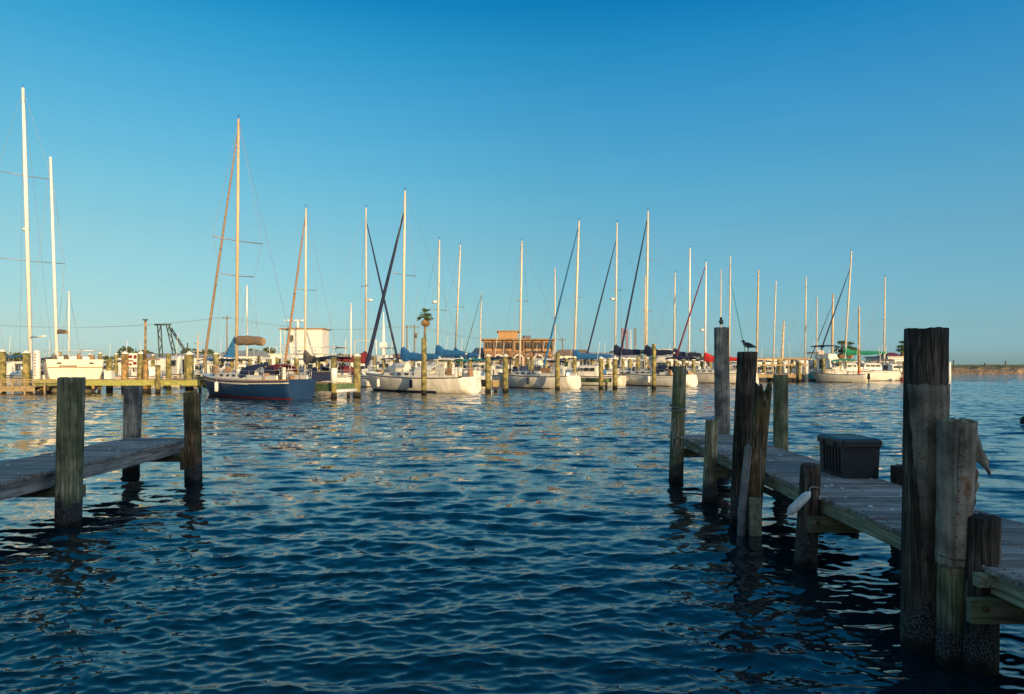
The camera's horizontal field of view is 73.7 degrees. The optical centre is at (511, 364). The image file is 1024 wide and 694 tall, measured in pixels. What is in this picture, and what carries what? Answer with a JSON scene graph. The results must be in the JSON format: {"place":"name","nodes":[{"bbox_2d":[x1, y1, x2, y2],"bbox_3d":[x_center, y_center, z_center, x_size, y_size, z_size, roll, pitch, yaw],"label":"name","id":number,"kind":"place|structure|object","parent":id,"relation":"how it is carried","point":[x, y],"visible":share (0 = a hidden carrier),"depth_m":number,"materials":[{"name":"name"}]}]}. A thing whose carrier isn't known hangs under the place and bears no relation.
{"place":"outdoors","nodes":[
{"label":"outdoors","id":0,"kind":"place"},
{"bbox_2d":[380,312,386,354],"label":"signal tower","id":1,"kind":"structure","parent":0,"point":[382,344],"depth_m":119.77,"materials":[{"name":"white paint"}]},
{"bbox_2d":[416,308,433,337],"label":"palm tree","id":2,"kind":"object","parent":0,"point":[425,322],"visible":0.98,"depth_m":114.64,"materials":[{"name":"green plant"}]},
{"bbox_2d":[0,374,1023,693],"bbox_3d":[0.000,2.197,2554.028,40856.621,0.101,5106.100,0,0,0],"label":"water","id":3,"kind":"structure","parent":0,"point":[514,540],"depth_m":7.75,"materials":[{"name":"blue liquid"}]},
{"bbox_2d":[6,344,21,384],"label":"motorboat","id":4,"kind":"object","parent":3,"relation":"on","point":[13,365],"visible":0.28,"depth_m":68.85,"materials":[{"name":"red paint"}]},
{"bbox_2d":[0,378,55,393],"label":"landing pier","id":5,"kind":"structure","parent":3,"relation":"in","point":[32,389],"depth_m":51.43,"materials":[{"name":"wood"}]},
{"bbox_2d":[0,87,70,384],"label":"sailboat","id":6,"kind":"object","parent":3,"relation":"on","point":[18,373],"visible":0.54,"depth_m":62.84,"materials":[{"name":"white metal"}]},
{"bbox_2d":[59,291,80,355],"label":"sailboat","id":7,"kind":"object","parent":3,"relation":"on","point":[68,301],"visible":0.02,"depth_m":83.93,"materials":[{"name":"white metal"}]},
{"bbox_2d":[42,350,102,391],"bbox_3d":[-38.346,0.743,59.228,4.050,3.813,11.055,0,0,-37],"label":"motor yacht","id":8,"kind":"object","parent":3,"relation":"on","point":[55,366],"visible":0.69,"depth_m":54.95,"materials":[{"name":"white plastic"}]},
{"bbox_2d":[35,379,205,392],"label":"walkway pier","id":9,"kind":"structure","parent":3,"relation":"in","point":[144,383],"depth_m":53.88,"materials":[{"name":"wood"}]},
{"bbox_2d":[115,340,183,378],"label":"motorboat","id":10,"kind":"object","parent":3,"relation":"on","point":[152,372],"visible":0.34,"depth_m":73.64,"materials":[{"name":"white plastic"}]},
{"bbox_2d":[161,335,201,378],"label":"motorboat","id":11,"kind":"object","parent":3,"relation":"on","point":[177,362],"visible":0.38,"depth_m":75.98,"materials":[{"name":"white plastic"}]},
{"bbox_2d":[185,351,193,389],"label":"mooring piling","id":12,"kind":"object","parent":3,"relation":"in","point":[189,363],"visible":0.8,"depth_m":59.73,"materials":[{"name":"brown wood"}]},
{"bbox_2d":[194,359,212,373],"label":"motorboat","id":13,"kind":"object","parent":3,"relation":"on","point":[197,368],"visible":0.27,"depth_m":83.35,"materials":[{"name":"white plastic"}]},
{"bbox_2d":[234,285,265,369],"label":"sailboat","id":14,"kind":"object","parent":3,"relation":"on","point":[247,296],"visible":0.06,"depth_m":87.94,"materials":[{"name":"white metal"}]},
{"bbox_2d":[201,114,315,398],"bbox_3d":[-18.440,-7.638,47.886,12.688,20.577,3.820,0,0,38],"label":"sailboat","id":15,"kind":"object","parent":3,"relation":"on","point":[274,381],"visible":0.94,"depth_m":46.77,"materials":[{"name":"blue paint"}]},
{"bbox_2d":[284,208,351,381],"bbox_3d":[-17.931,-5.976,61.279,9.413,17.252,3.000,0,0,40],"label":"sailboat","id":16,"kind":"object","parent":3,"relation":"on","point":[308,358],"visible":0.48,"depth_m":61.91,"materials":[{"name":"white fabric"}]},
{"bbox_2d":[315,382,356,396],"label":"finger pier","id":17,"kind":"structure","parent":3,"relation":"on","point":[346,387],"depth_m":45.95,"materials":[{"name":"wood"}]},
{"bbox_2d":[312,372,330,380],"bbox_3d":[-14.326,0.860,51.500,1.560,0.680,0.560,0,0,0],"label":"dock locker","id":18,"kind":"object","parent":17,"relation":"on","point":[321,376],"visible":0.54,"depth_m":51.25,"materials":[{"name":"blue plastic"}]},
{"bbox_2d":[314,205,399,386],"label":"sailboat","id":19,"kind":"object","parent":3,"relation":"on","point":[364,380],"visible":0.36,"depth_m":68.91,"materials":[{"name":"white fabric"}]},
{"bbox_2d":[341,304,372,370],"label":"sailboat","id":20,"kind":"object","parent":3,"relation":"on","point":[351,315],"visible":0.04,"depth_m":99.95,"materials":[{"name":"white metal"}]},
{"bbox_2d":[364,191,480,393],"bbox_3d":[-7.898,-6.162,56.486,12.313,17.623,3.700,0,0,35],"label":"sailboat","id":21,"kind":"object","parent":3,"relation":"on","point":[395,377],"visible":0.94,"depth_m":56.01,"materials":[{"name":"white plastic"}]},
{"bbox_2d":[431,337,460,368],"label":"motorboat","id":22,"kind":"object","parent":3,"relation":"on","point":[442,363],"visible":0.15,"depth_m":72.03,"materials":[{"name":"white plastic"}]},
{"bbox_2d":[413,236,491,388],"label":"sailboat","id":23,"kind":"object","parent":3,"relation":"on","point":[440,351],"visible":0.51,"depth_m":65.82,"materials":[{"name":"white fabric"}]},
{"bbox_2d":[439,242,497,372],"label":"sailboat","id":24,"kind":"object","parent":3,"relation":"on","point":[469,355],"visible":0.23,"depth_m":79.91,"materials":[{"name":"white fabric"}]},
{"bbox_2d":[464,345,496,370],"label":"motorboat","id":25,"kind":"object","parent":3,"relation":"on","point":[479,364],"visible":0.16,"depth_m":79.30,"materials":[{"name":"white plastic"}]},
{"bbox_2d":[459,292,510,367],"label":"sailboat","id":26,"kind":"object","parent":3,"relation":"on","point":[480,329],"visible":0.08,"depth_m":97.95,"materials":[{"name":"white fabric"}]},
{"bbox_2d":[465,341,513,385],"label":"motorboat","id":27,"kind":"object","parent":3,"relation":"on","point":[495,375],"visible":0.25,"depth_m":73.14,"materials":[{"name":"white plastic"}]},
{"bbox_2d":[481,379,501,391],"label":"finger pier","id":28,"kind":"structure","parent":3,"relation":"in","point":[495,384],"depth_m":55.32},
{"bbox_2d":[518,351,545,370],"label":"motorboat","id":29,"kind":"object","parent":3,"relation":"on","point":[538,364],"visible":0.22,"depth_m":87.36,"materials":[{"name":"grey paint"}]},
{"bbox_2d":[496,238,580,388],"bbox_3d":[2.225,-4.932,65.705,9.913,15.164,3.100,0,0,41],"label":"sailboat","id":30,"kind":"object","parent":3,"relation":"on","point":[543,378],"visible":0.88,"depth_m":64.57,"materials":[{"name":"white fabric"}]},
{"bbox_2d":[542,221,626,375],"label":"sailboat","id":31,"kind":"object","parent":3,"relation":"on","point":[578,354],"visible":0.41,"depth_m":77.89,"materials":[{"name":"white fabric"}]},
{"bbox_2d":[580,377,611,388],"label":"finger pier","id":32,"kind":"structure","parent":3,"relation":"in","point":[587,379],"depth_m":63.71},
{"bbox_2d":[567,343,625,385],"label":"motorboat","id":33,"kind":"object","parent":3,"relation":"on","point":[590,371],"visible":0.52,"depth_m":72.97,"materials":[{"name":"white plastic"}]},
{"bbox_2d":[584,220,666,384],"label":"sailboat","id":34,"kind":"object","parent":3,"relation":"on","point":[626,352],"visible":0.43,"depth_m":75.91,"materials":[{"name":"white fabric"}]},
{"bbox_2d":[628,275,671,369],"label":"sailboat","id":35,"kind":"object","parent":3,"relation":"on","point":[642,367],"visible":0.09,"depth_m":97.91,"materials":[{"name":"white metal"}]},
{"bbox_2d":[640,347,672,368],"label":"motorboat","id":36,"kind":"object","parent":3,"relation":"on","point":[660,358],"visible":0.28,"depth_m":107.23,"materials":[{"name":"white plastic"}]},
{"bbox_2d":[617,208,697,386],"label":"sailboat","id":37,"kind":"object","parent":3,"relation":"on","point":[664,375],"visible":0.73,"depth_m":72.50,"materials":[{"name":"white fabric"}]},
{"bbox_2d":[649,273,710,370],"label":"sailboat","id":38,"kind":"object","parent":3,"relation":"on","point":[691,354],"visible":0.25,"depth_m":87.86,"materials":[{"name":"white fabric"}]},
{"bbox_2d":[664,248,735,369],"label":"sailboat","id":39,"kind":"object","parent":3,"relation":"on","point":[688,347],"visible":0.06,"depth_m":91.92,"materials":[{"name":"white fabric"}]},
{"bbox_2d":[671,262,758,383],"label":"sailboat","id":40,"kind":"object","parent":3,"relation":"on","point":[704,375],"visible":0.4,"depth_m":83.51,"materials":[{"name":"white fabric"}]},
{"bbox_2d":[707,254,745,367],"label":"sailboat","id":41,"kind":"object","parent":3,"relation":"on","point":[730,280],"visible":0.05,"depth_m":101.92,"materials":[{"name":"metal"}]},
{"bbox_2d":[745,382,771,534],"bbox_3d":[3.185,1.812,8.921,0.398,3.176,0.252,0,0,25],"label":"dock piling","id":42,"kind":"object","parent":3,"relation":"in","point":[759,425],"visible":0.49,"depth_m":8.83,"materials":[{"name":"brown wood"}]},
{"bbox_2d":[737,443,751,535],"bbox_3d":[3.006,1.857,8.839,0.213,1.688,0.116,0,0,0],"label":"mooring pipe","id":43,"kind":"object","parent":42,"relation":"attached to","point":[742,507],"visible":0.71,"depth_m":8.80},
{"bbox_2d":[749,497,761,535],"bbox_3d":[3.130,2.080,8.780,0.150,0.750,0.050,0,0,0],"label":"rub board","id":44,"kind":"object","parent":42,"relation":"attached to","point":[755,516],"visible":0.64,"depth_m":8.76,"materials":[{"name":"grey wood"}]},
{"bbox_2d":[745,270,789,371],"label":"sailboat","id":45,"kind":"object","parent":3,"relation":"on","point":[758,317],"visible":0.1,"depth_m":107.88,"materials":[{"name":"white metal"}]},
{"bbox_2d":[759,281,804,369],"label":"sailboat","id":46,"kind":"object","parent":3,"relation":"on","point":[774,324],"visible":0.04,"depth_m":109.90,"materials":[{"name":"white metal"}]},
{"bbox_2d":[775,348,816,380],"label":"motorboat","id":47,"kind":"object","parent":3,"relation":"on","point":[794,372],"visible":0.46,"depth_m":94.33,"materials":[{"name":"white plastic"}]},
{"bbox_2d":[785,277,840,357],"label":"sailboat","id":48,"kind":"object","parent":3,"relation":"on","point":[806,280],"visible":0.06,"depth_m":107.94,"materials":[{"name":"white metal"}]},
{"bbox_2d":[803,344,839,372],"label":"motorboat","id":49,"kind":"object","parent":3,"relation":"on","point":[829,357],"visible":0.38,"depth_m":99.12,"materials":[{"name":"white plastic"}]},
{"bbox_2d":[810,294,867,361],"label":"sailboat","id":50,"kind":"object","parent":3,"relation":"on","point":[832,333],"visible":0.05,"depth_m":107.88,"materials":[{"name":"white metal"}]},
{"bbox_2d":[810,346,869,381],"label":"motorboat","id":51,"kind":"object","parent":3,"relation":"on","point":[837,376],"visible":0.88,"depth_m":87.02,"materials":[{"name":"grey paint"}]},
{"bbox_2d":[825,344,874,380],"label":"motorboat","id":52,"kind":"object","parent":3,"relation":"on","point":[830,369],"visible":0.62,"depth_m":91.96,"materials":[{"name":"white plastic"}]},
{"bbox_2d":[820,249,891,363],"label":"sailboat","id":53,"kind":"object","parent":3,"relation":"on","point":[848,351],"visible":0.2,"depth_m":102.89,"materials":[{"name":"white fabric"}]},
{"bbox_2d":[841,306,886,361],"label":"sailboat","id":54,"kind":"object","parent":3,"relation":"on","point":[859,308],"visible":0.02,"depth_m":109.89,"materials":[{"name":"white metal"}]},
{"bbox_2d":[857,345,899,380],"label":"motorboat","id":55,"kind":"object","parent":3,"relation":"on","point":[880,374],"visible":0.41,"depth_m":93.96,"materials":[{"name":"white plastic"}]},
{"bbox_2d":[861,275,905,363],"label":"sailboat","id":56,"kind":"object","parent":3,"relation":"on","point":[884,347],"visible":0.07,"depth_m":105.92,"materials":[{"name":"white metal"}]},
{"bbox_2d":[878,346,902,380],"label":"motorboat","id":57,"kind":"object","parent":3,"relation":"on","point":[892,367],"visible":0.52,"depth_m":96.31,"materials":[{"name":"white plastic"}]},
{"bbox_2d":[0,0,1023,364],"label":"sky","id":58,"kind":"structure","parent":0,"point":[785,138],"materials":[{"name":"blue"}]},
{"label":"outer water","id":59,"kind":"structure","parent":0,"visible":0},
{"bbox_2d":[0,349,6,391],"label":"mooring piling","id":60,"kind":"object","parent":59,"relation":"in","point":[2,363],"visible":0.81,"depth_m":55.35,"materials":[{"name":"brown wood"}]},
{"bbox_2d":[22,350,30,391],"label":"mooring piling","id":61,"kind":"object","parent":59,"relation":"in","point":[26,364],"visible":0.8,"depth_m":55.80,"materials":[{"name":"brown wood"}]},
{"bbox_2d":[33,349,40,391],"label":"mooring piling","id":62,"kind":"object","parent":59,"relation":"in","point":[36,363],"visible":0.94,"depth_m":54.81,"materials":[{"name":"white plastic"}]},
{"bbox_2d":[54,377,85,527],"bbox_3d":[-6.095,1.782,9.421,0.378,3.236,0.333,0,0,0],"label":"dock piling","id":63,"kind":"object","parent":59,"relation":"in","point":[70,426],"visible":0.71,"depth_m":9.29,"materials":[{"name":"brown wood"}]},
{"bbox_2d":[0,438,183,500],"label":"wooden dock","id":64,"kind":"object","parent":63,"relation":"attached to","point":[33,476],"visible":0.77,"depth_m":10.70,"materials":[{"name":"grey wood"}]},
{"bbox_2d":[106,359,112,390],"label":"mooring piling","id":65,"kind":"object","parent":59,"relation":"in","point":[109,364],"visible":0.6,"depth_m":56.79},
{"bbox_2d":[121,351,128,391],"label":"mooring piling","id":66,"kind":"object","parent":59,"relation":"in","point":[124,364],"visible":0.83,"depth_m":56.80,"materials":[{"name":"brown wood"}]},
{"bbox_2d":[122,386,142,472],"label":"dock piling","id":67,"kind":"object","parent":59,"relation":"in","point":[132,409],"visible":0.47,"depth_m":13.92,"materials":[{"name":"grey wood"}]},
{"bbox_2d":[137,351,143,378],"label":"mooring piling","id":68,"kind":"object","parent":59,"relation":"in","point":[140,356],"visible":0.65,"depth_m":57.28,"materials":[{"name":"brown wood"}]},
{"bbox_2d":[129,353,136,366],"bbox_3d":[-31.907,-0.400,57.492,0.900,1.200,0.066,0,0,0],"label":"notice board","id":69,"kind":"object","parent":68,"relation":"attached to","point":[132,359],"visible":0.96,"depth_m":57.48,"materials":[{"name":"white plastic"}]},
{"bbox_2d":[142,319,147,392],"bbox_3d":[-29.138,-0.470,54.300,0.400,6.340,0.380,0,0,0],"label":"lamp pole","id":70,"kind":"object","parent":59,"relation":"in","point":[145,368],"visible":0.81,"depth_m":54.23,"materials":[{"name":"paint"}]},
{"bbox_2d":[155,365,160,392],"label":"mooring piling","id":71,"kind":"object","parent":59,"relation":"in","point":[157,382],"visible":0.79,"depth_m":52.97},
{"bbox_2d":[135,324,201,374],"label":"shrimp boat","id":72,"kind":"object","parent":59,"relation":"on","point":[162,362],"visible":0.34,"depth_m":98.76,"materials":[{"name":"red paint"}]},
{"bbox_2d":[166,354,170,388],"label":"mooring piling","id":73,"kind":"object","parent":59,"relation":"in","point":[168,365],"visible":0.6,"depth_m":61.80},
{"bbox_2d":[180,392,202,481],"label":"dock piling","id":74,"kind":"object","parent":59,"relation":"in","point":[191,458],"visible":0.59,"depth_m":12.82,"materials":[{"name":"brown wood"}]},
{"bbox_2d":[268,320,333,365],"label":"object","id":75,"kind":"object","parent":59,"relation":"on","point":[321,335],"visible":0.26,"depth_m":96.20,"materials":[{"name":"white concrete"}]},
{"bbox_2d":[331,357,336,397],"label":"mooring piling","id":76,"kind":"object","parent":59,"relation":"in","point":[333,376],"visible":0.87,"depth_m":45.03,"materials":[{"name":"white wood"}]},
{"bbox_2d":[353,353,360,396],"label":"mooring piling","id":77,"kind":"object","parent":59,"relation":"in","point":[357,370],"visible":0.9,"depth_m":46.39,"materials":[{"name":"brown wood"}]},
{"bbox_2d":[421,338,426,393],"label":"mooring piling","id":78,"kind":"object","parent":59,"relation":"in","point":[423,365],"visible":0.79,"depth_m":51.34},
{"bbox_2d":[485,354,490,392],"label":"mooring piling","id":79,"kind":"object","parent":59,"relation":"in","point":[488,373],"visible":0.9,"depth_m":54.42,"materials":[{"name":"brown wood"}]},
{"bbox_2d":[503,354,507,391],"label":"mooring piling","id":80,"kind":"object","parent":59,"relation":"in","point":[505,372],"visible":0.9,"depth_m":54.80,"materials":[{"name":"brown wood"}]},
{"bbox_2d":[555,353,559,389],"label":"mooring piling","id":81,"kind":"object","parent":59,"relation":"in","point":[557,371],"visible":0.79,"depth_m":60.81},
{"bbox_2d":[537,269,578,371],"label":"sailboat","id":82,"kind":"object","parent":59,"relation":"on","point":[555,284],"visible":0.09,"depth_m":91.94,"materials":[{"name":"white metal"}]},
{"bbox_2d":[598,357,603,388],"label":"mooring piling","id":83,"kind":"object","parent":59,"relation":"in","point":[600,372],"visible":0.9,"depth_m":62.21,"materials":[{"name":"brown wood"}]},
{"bbox_2d":[612,357,617,388],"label":"mooring piling","id":84,"kind":"object","parent":59,"relation":"in","point":[614,372],"visible":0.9,"depth_m":62.80,"materials":[{"name":"brown wood"}]},
{"bbox_2d":[652,344,655,388],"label":"mooring piling","id":85,"kind":"object","parent":59,"relation":"in","point":[653,366],"visible":0.79,"depth_m":62.63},
{"bbox_2d":[669,366,685,483],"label":"dock piling","id":86,"kind":"object","parent":59,"relation":"in","point":[676,468],"visible":0.62,"depth_m":12.79,"materials":[{"name":"brown wood"}]},
{"bbox_2d":[668,404,704,443],"bbox_3d":[3.312,1.071,12.652,0.369,0.681,0.953,0,0,-41],"label":"mooring rope","id":87,"kind":"object","parent":86,"relation":"attached to","point":[685,411],"visible":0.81,"depth_m":12.76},
{"bbox_2d":[702,419,717,502],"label":"dock piling","id":88,"kind":"object","parent":59,"relation":"in","point":[709,491],"visible":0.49,"depth_m":10.88,"materials":[{"name":"brown wood"}]},
{"bbox_2d":[714,327,729,466],"bbox_3d":[4.377,1.307,14.219,0.338,4.185,0.324,0,0,0],"label":"dock piling","id":89,"kind":"object","parent":59,"relation":"in","point":[721,382],"visible":0.46,"depth_m":14.09,"materials":[{"name":"grey wood"}]},
{"bbox_2d":[729,351,757,526],"bbox_3d":[3.177,1.607,9.377,0.371,3.586,0.265,0,0,26],"label":"dock piling","id":90,"kind":"object","parent":59,"relation":"in","point":[746,369],"visible":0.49,"depth_m":9.27,"materials":[{"name":"brown wood"}]},
{"bbox_2d":[773,374,787,490],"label":"dock piling","id":91,"kind":"object","parent":59,"relation":"in","point":[780,411],"visible":0.44,"depth_m":11.89,"materials":[{"name":"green wood"}]},
{"bbox_2d":[757,358,807,381],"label":"railed pier","id":92,"kind":"structure","parent":59,"relation":"in","point":[765,375],"depth_m":90.22,"materials":[{"name":"wood"}]},
{"bbox_2d":[794,463,820,568],"bbox_3d":[3.243,2.242,7.498,0.289,2.316,0.244,0,0,0],"label":"dock piling","id":93,"kind":"object","parent":59,"relation":"in","point":[806,550],"visible":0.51,"depth_m":7.41,"materials":[{"name":"brown wood"}]},
{"bbox_2d":[787,491,810,515],"bbox_3d":[3.053,1.472,7.270,0.264,0.264,0.096,0,0,0],"label":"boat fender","id":94,"kind":"object","parent":93,"relation":"attached to","point":[798,503],"visible":1,"depth_m":7.24,"materials":[{"name":"plastic"}]},
{"bbox_2d":[890,464,901,546],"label":"dock piling","id":95,"kind":"object","parent":59,"relation":"in","point":[896,474],"visible":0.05,"depth_m":8.25,"materials":[{"name":"brown wood"}]},
{"bbox_2d":[900,327,949,655],"bbox_3d":[3.218,1.555,5.326,0.347,3.691,0.326,0,0,0],"label":"dock piling","id":96,"kind":"object","parent":59,"relation":"in","point":[926,396],"visible":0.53,"depth_m":5.21,"materials":[{"name":"brown wood"}]},
{"bbox_2d":[684,434,1023,623],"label":"wooden dock","id":97,"kind":"object","parent":96,"relation":"attached to","point":[872,507],"visible":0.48,"depth_m":6.99,"materials":[{"name":"grey wood"}]},
{"bbox_2d":[817,434,882,478],"bbox_3d":[4.347,1.172,8.840,0.524,0.496,0.736,0,0,0],"label":"dock box","id":98,"kind":"object","parent":97,"relation":"on","point":[849,456],"visible":1,"depth_m":8.52,"materials":[{"name":"plastic"}]},
{"bbox_2d":[935,418,990,669],"bbox_3d":[3.311,1.897,5.039,0.349,3.006,0.260,0,0,0],"label":"dock piling","id":99,"kind":"object","parent":59,"relation":"in","point":[959,451],"visible":0.91,"depth_m":4.96,"materials":[{"name":"brown wood"}]},
{"bbox_2d":[961,513,1001,674],"bbox_3d":[3.376,2.242,4.933,0.253,2.316,0.239,0,0,0],"label":"dock piling","id":100,"kind":"object","parent":59,"relation":"in","point":[980,649],"visible":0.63,"depth_m":4.84,"materials":[{"name":"brown wood"}]},
{"bbox_3d":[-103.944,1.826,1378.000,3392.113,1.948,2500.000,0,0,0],"label":"shore ground","id":101,"kind":"structure","parent":0,"visible":0},
{"bbox_2d":[118,353,212,363],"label":"house","id":102,"kind":"structure","parent":101,"relation":"on","point":[183,354],"depth_m":172.00,"materials":[{"name":"white paint"}]},
{"bbox_2d":[102,346,276,362],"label":"tree line","id":103,"kind":"object","parent":101,"relation":"on","point":[209,351],"visible":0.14,"depth_m":188.72,"materials":[{"name":"green plant"}]},
{"bbox_2d":[219,351,269,362],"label":"house","id":104,"kind":"structure","parent":101,"relation":"on","point":[251,354],"depth_m":150.91,"materials":[{"name":"white paint"}]},
{"bbox_2d":[481,331,553,368],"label":"restaurant","id":105,"kind":"structure","parent":101,"relation":"on","point":[509,344],"depth_m":126.50,"materials":[{"name":"brick"}]},
{"bbox_2d":[553,350,590,365],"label":"house","id":106,"kind":"structure","parent":101,"relation":"on","point":[563,354],"depth_m":141.07,"materials":[{"name":"white paint"}]},
{"bbox_2d":[591,353,639,369],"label":"house","id":107,"kind":"structure","parent":101,"relation":"on","point":[631,356],"depth_m":160.39,"materials":[{"name":"white paint"}]},
{"bbox_2d":[864,356,903,363],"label":"house","id":108,"kind":"structure","parent":101,"relation":"on","point":[887,357],"depth_m":129.97,"materials":[{"name":"white paint"}]},
{"bbox_2d":[951,364,1023,373],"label":"breakwater","id":109,"kind":"object","parent":101,"relation":"on","point":[989,369],"visible":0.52,"depth_m":167.56,"materials":[{"name":"stone"}]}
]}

